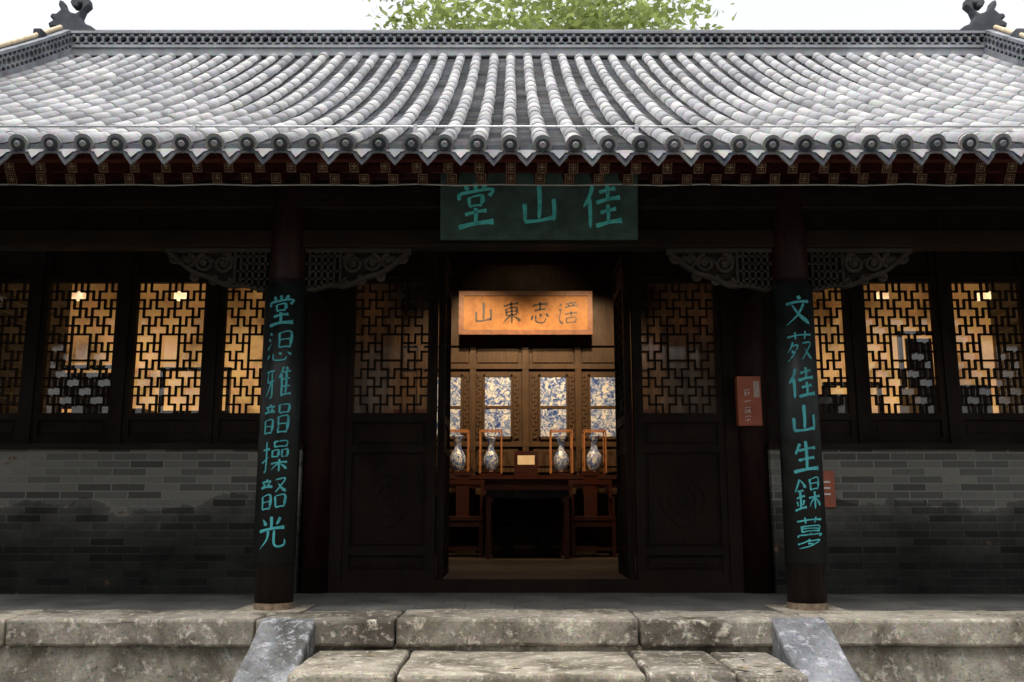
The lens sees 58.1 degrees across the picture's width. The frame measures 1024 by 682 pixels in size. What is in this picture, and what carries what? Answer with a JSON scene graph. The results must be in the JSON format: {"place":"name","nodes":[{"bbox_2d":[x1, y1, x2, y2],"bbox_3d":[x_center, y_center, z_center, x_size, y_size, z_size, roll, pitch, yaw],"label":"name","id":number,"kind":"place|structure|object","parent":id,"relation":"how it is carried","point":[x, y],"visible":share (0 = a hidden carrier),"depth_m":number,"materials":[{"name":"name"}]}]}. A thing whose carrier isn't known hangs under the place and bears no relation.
{"place":"outdoors","nodes":[
{"label":"outdoors","id":0,"kind":"place"},
{"bbox_2d":[0,284,1023,593],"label":"brick walls","id":1,"kind":"structure","parent":0,"point":[182,520],"depth_m":7.69,"materials":[{"name":"grey brick"}]},
{"bbox_2d":[0,443,1023,449],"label":"sill boards","id":2,"kind":"object","parent":1,"relation":"on","point":[769,446],"visible":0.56,"depth_m":7.76,"materials":[{"name":"brown wood"}]},
{"bbox_2d":[0,251,1023,442],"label":"window frames","id":3,"kind":"structure","parent":2,"relation":"on","point":[158,267],"depth_m":8.04,"materials":[{"name":"black wood"}]},
{"bbox_2d":[20,163,1023,442],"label":"window mullions","id":4,"kind":"object","parent":2,"relation":"on","point":[212,353],"depth_m":8.04,"materials":[{"name":"black wood"}]},
{"bbox_2d":[210,59,849,264],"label":"roof deck","id":5,"kind":"structure","parent":1,"relation":"on","point":[533,257],"depth_m":13.83,"materials":[{"name":"wood"}]},
{"bbox_2d":[0,52,1023,144],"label":"roof tiles","id":6,"kind":"object","parent":5,"relation":"on","point":[90,90],"visible":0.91,"depth_m":8.86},
{"bbox_2d":[8,133,1011,154],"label":"tile end caps","id":7,"kind":"object","parent":6,"relation":"attached to","point":[509,142],"visible":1,"depth_m":5.97,"materials":[{"name":"tile"}]},
{"bbox_2d":[0,124,1023,132],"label":"eave wire","id":8,"kind":"object","parent":6,"relation":"attached to","point":[194,127],"visible":0.87,"depth_m":6.21,"materials":[{"name":"grey metal"}]},
{"bbox_2d":[0,143,1023,166],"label":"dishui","id":9,"kind":"object","parent":6,"relation":"attached to","point":[527,154],"visible":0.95,"depth_m":5.98,"materials":[{"name":"tile"}]},
{"bbox_2d":[0,153,1023,184],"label":"rafters","id":10,"kind":"object","parent":5,"relation":"attached to","point":[87,167],"visible":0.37,"depth_m":6.36,"materials":[{"name":"red paint"}]},
{"bbox_2d":[3,163,1017,183],"bbox_3d":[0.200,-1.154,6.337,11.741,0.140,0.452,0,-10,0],"label":"rafter ends","id":11,"kind":"object","parent":10,"relation":"attached to","point":[479,167],"visible":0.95,"depth_m":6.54,"materials":[{"name":"brown wood"}]},
{"bbox_2d":[0,183,1023,185],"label":"cable","id":12,"kind":"object","parent":10,"relation":"attached to","point":[519,184],"visible":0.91,"depth_m":6.67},
{"bbox_2d":[0,30,1023,77],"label":"descending ridges","id":13,"kind":"object","parent":5,"relation":"on","point":[54,46],"visible":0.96,"depth_m":10.90,"materials":[{"name":"tile"}]},
{"bbox_2d":[0,25,1023,47],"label":"ridge rails","id":14,"kind":"object","parent":13,"relation":"on","point":[60,27],"visible":0.94,"depth_m":10.88,"materials":[{"name":"grey ceramic"}]},
{"bbox_2d":[33,0,1023,37],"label":"ridge beasts","id":15,"kind":"object","parent":13,"relation":"on","point":[990,17],"visible":0.87,"depth_m":11.71,"materials":[{"name":"ceramic"}]},
{"bbox_2d":[69,30,986,58],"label":"ridge","id":16,"kind":"structure","parent":5,"relation":"on","point":[535,44],"depth_m":11.61,"materials":[{"name":"tile"}]},
{"bbox_2d":[62,284,998,412],"bbox_3d":[0.200,0.670,10.046,10.190,3.570,0.020,0,-10,0],"label":"window lattice","id":17,"kind":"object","parent":1,"relation":"attached to","point":[168,349],"depth_m":10.16,"materials":[{"name":"yellow"}]},
{"bbox_2d":[72,291,990,300],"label":"room lamps","id":18,"kind":"object","parent":1,"relation":"attached to","point":[79,295],"visible":0.43,"depth_m":9.48,"materials":[{"name":"white"}]},
{"bbox_2d":[306,288,768,302],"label":"porch ties","id":19,"kind":"object","parent":1,"relation":"attached to","point":[752,296],"visible":0.05,"depth_m":7.86,"materials":[{"name":"brown wood"}]},
{"bbox_2d":[735,376,835,506],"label":"signs","id":20,"kind":"object","parent":1,"relation":"attached to","point":[743,383],"visible":0.68,"depth_m":7.83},
{"bbox_2d":[744,381,830,494],"bbox_3d":[2.317,0.813,7.777,0.685,0.960,0.006,0,-10,0],"label":"sign text","id":21,"kind":"object","parent":20,"relation":"attached to","point":[756,390],"visible":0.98,"depth_m":7.82,"materials":[{"name":"white paint"}]},
{"bbox_2d":[0,593,1023,613],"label":"porch floor","id":22,"kind":"structure","parent":0,"point":[404,602],"depth_m":7.01,"materials":[{"name":"grey stone"}]},
{"bbox_2d":[326,251,745,592],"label":"door frames","id":23,"kind":"structure","parent":22,"relation":"on","point":[688,519],"depth_m":7.86,"materials":[{"name":"black wood"}]},
{"bbox_2d":[354,283,715,412],"bbox_3d":[0.200,0.056,8.093,3.166,1.176,0.028,0,-10,0],"label":"lattice door","id":24,"kind":"structure","parent":23,"relation":"in","point":[646,291],"depth_m":8.09,"materials":[{"name":"brown wood"}]},
{"bbox_2d":[435,253,635,578],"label":"open door frames","id":25,"kind":"structure","parent":23,"relation":"attached to","point":[625,505],"depth_m":8.20,"materials":[{"name":"black wood"}]},
{"bbox_2d":[445,292,623,418],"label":"door frame","id":26,"kind":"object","parent":25,"relation":"in","point":[620,396],"depth_m":8.62,"materials":[{"name":"black wood"}]},
{"bbox_2d":[297,288,774,592],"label":"columns","id":27,"kind":"structure","parent":22,"relation":"on","point":[317,421],"depth_m":7.83,"materials":[{"name":"black wood"}]},
{"bbox_2d":[254,277,826,603],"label":"columns","id":28,"kind":"structure","parent":22,"relation":"on","point":[805,583],"depth_m":6.40,"materials":[{"name":"black wood"}]},
{"bbox_2d":[0,180,1023,250],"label":"eave beams","id":29,"kind":"structure","parent":28,"relation":"attached to","point":[427,198],"depth_m":6.90,"materials":[{"name":"black wood"}]},
{"bbox_2d":[0,210,1023,228],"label":"beam","id":30,"kind":"structure","parent":29,"relation":"attached to","point":[936,219],"depth_m":6.94,"materials":[{"name":"black wood"}]},
{"bbox_2d":[440,173,637,239],"bbox_3d":[0.200,-1.000,6.842,1.460,0.502,0.119,0,-10,0],"label":"name plaque","id":31,"kind":"object","parent":29,"relation":"attached to","point":[502,204],"visible":0.71,"depth_m":6.82,"materials":[{"name":"wood"}]},
{"bbox_2d":[457,183,621,229],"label":"plaque characters","id":32,"kind":"object","parent":31,"relation":"attached to","point":[476,211],"visible":0.95,"depth_m":6.81,"materials":[{"name":"teal paint"}]},
{"bbox_2d":[165,248,912,291],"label":"brackets","id":33,"kind":"object","parent":28,"relation":"attached to","point":[731,268],"visible":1,"depth_m":6.89,"materials":[{"name":"brown wood"}]},
{"bbox_2d":[269,163,808,281],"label":"column heads","id":34,"kind":"object","parent":28,"relation":"attached to","point":[788,257],"visible":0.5,"depth_m":6.83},
{"bbox_2d":[252,282,827,563],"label":"couplet boards","id":35,"kind":"object","parent":28,"relation":"attached to","point":[788,403],"visible":1,"depth_m":6.57,"materials":[{"name":"black wood"}]},
{"bbox_2d":[260,295,821,548],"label":"couplet characters","id":36,"kind":"object","parent":35,"relation":"attached to","point":[792,379],"visible":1,"depth_m":6.54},
{"bbox_2d":[253,601,827,610],"bbox_3d":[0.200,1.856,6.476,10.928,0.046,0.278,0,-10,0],"label":"column base","id":37,"kind":"object","parent":22,"relation":"on","point":[290,605],"visible":0.81,"depth_m":6.36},
{"bbox_2d":[229,605,853,615],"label":"plinths","id":38,"kind":"object","parent":22,"relation":"on","point":[296,609],"visible":0.46,"depth_m":6.35,"materials":[{"name":"stone"}]},
{"bbox_2d":[0,0,1023,41],"label":"sky","id":39,"kind":"structure","parent":0,"point":[18,18],"materials":[{"name":"white"}]},
{"bbox_2d":[435,553,635,578],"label":"interior floor","id":40,"kind":"structure","parent":0,"point":[538,566],"depth_m":10.40,"materials":[{"name":"brown wood"}]},
{"bbox_2d":[403,265,647,552],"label":"screen wall","id":41,"kind":"structure","parent":40,"relation":"on","point":[525,357],"depth_m":13.69,"materials":[{"name":"brown wood"}]},
{"bbox_2d":[426,374,587,438],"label":"wooden panel strips","id":42,"kind":"object","parent":41,"relation":"attached to","point":[534,406],"visible":0.73,"depth_m":13.61,"materials":[{"name":"brown wood"}]},
{"bbox_2d":[437,377,615,435],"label":"decorative panels","id":43,"kind":"object","parent":41,"relation":"in","point":[552,391],"visible":0.7,"depth_m":13.62,"materials":[{"name":"ceramic"}]},
{"bbox_2d":[436,471,616,558],"bbox_3d":[0.200,2.337,12.504,3.400,1.140,1.440,0,-10,0],"label":"furniture","id":44,"kind":"object","parent":40,"relation":"on","point":[528,486],"visible":0.65,"depth_m":12.55,"materials":[{"name":"brown wood"}]},
{"bbox_2d":[514,451,537,474],"bbox_3d":[0.200,1.731,13.043,0.340,0.340,0.050,0,-10,0],"label":"frame","id":45,"kind":"object","parent":44,"relation":"on","point":[525,469],"visible":0.64,"depth_m":13.01,"materials":[{"name":"brown wood"}]},
{"bbox_2d":[518,455,534,464],"bbox_3d":[0.200,1.682,13.023,0.240,0.130,0.005,0,-10,0],"label":"card","id":46,"kind":"object","parent":45,"relation":"attached to","point":[526,459],"visible":1,"depth_m":13.02,"materials":[{"name":"beige paper"}]},
{"bbox_2d":[450,470,605,474],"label":"vase stands","id":47,"kind":"object","parent":44,"relation":"on","point":[493,472],"visible":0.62,"depth_m":12.92,"materials":[{"name":"brown wood"}]},
{"bbox_2d":[450,435,601,470],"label":"vases","id":48,"kind":"object","parent":47,"relation":"on","point":[561,459],"visible":1,"depth_m":13.04,"materials":[{"name":"ceramic"}]},
{"bbox_2d":[450,429,606,473],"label":"display frames","id":49,"kind":"structure","parent":47,"relation":"on","point":[550,442],"depth_m":13.02,"materials":[{"name":"brown wood"}]},
{"bbox_2d":[394,409,658,556],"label":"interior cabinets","id":50,"kind":"object","parent":40,"relation":"on","point":[425,410],"visible":0.04,"depth_m":12.60,"materials":[{"name":"brown wood"}]},
{"bbox_2d":[61,331,992,412],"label":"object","id":51,"kind":"object","parent":40,"relation":"on","point":[914,373],"visible":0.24,"depth_m":10.00,"materials":[{"name":"brown wood"}]},
{"bbox_2d":[354,284,715,412],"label":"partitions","id":52,"kind":"object","parent":40,"relation":"on","point":[392,347],"visible":0.13,"depth_m":11.15,"materials":[{"name":"brown wood"}]},
{"bbox_3d":[0.200,-2.011,11.402,11.090,2.980,5.760,0,-10,0],"label":"gable","id":53,"kind":"object","parent":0,"visible":0},
{"bbox_2d":[459,291,592,334],"bbox_3d":[0.200,-0.411,13.532,1.960,0.650,0.050,0,-10,0],"label":"sign frame","id":54,"kind":"object","parent":53,"relation":"attached to","point":[588,294],"visible":1,"depth_m":13.51,"materials":[{"name":"brown wood"}]},
{"bbox_2d":[463,296,587,329],"bbox_3d":[0.200,-0.410,13.542,1.820,0.510,0.030,0,-10,0],"label":"plaque","id":55,"kind":"object","parent":54,"relation":"in","point":[496,304],"visible":1,"depth_m":13.53,"materials":[{"name":"orange wood"}]},
{"bbox_2d":[475,301,576,323],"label":"plaque characters","id":56,"kind":"object","parent":55,"relation":"attached to","point":[511,315],"visible":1,"depth_m":13.52,"materials":[{"name":"black paint"}]},
{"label":"ground","id":57,"kind":"structure","parent":0,"visible":0},
{"bbox_2d":[0,642,1023,681],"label":"terrace","id":58,"kind":"structure","parent":57,"relation":"on","point":[223,664],"depth_m":5.90,"materials":[{"name":"stone"}]},
{"bbox_2d":[0,609,1023,646],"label":"edge slabs","id":59,"kind":"structure","parent":58,"relation":"on","point":[420,627],"depth_m":5.90,"materials":[{"name":"stone"}]},
{"bbox_2d":[232,617,860,681],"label":"stair side slabs","id":60,"kind":"structure","parent":57,"relation":"on","point":[280,649],"depth_m":5.60,"materials":[{"name":"grey stone"}]},
{"bbox_2d":[287,649,807,681],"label":"steps","id":61,"kind":"structure","parent":57,"relation":"on","point":[385,665],"depth_m":5.32,"materials":[{"name":"stone"}]},
{"bbox_2d":[365,0,736,29],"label":"tree","id":62,"kind":"object","parent":57,"relation":"on","point":[591,17],"visible":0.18,"depth_m":27.79,"materials":[{"name":"green plant"}]}
]}

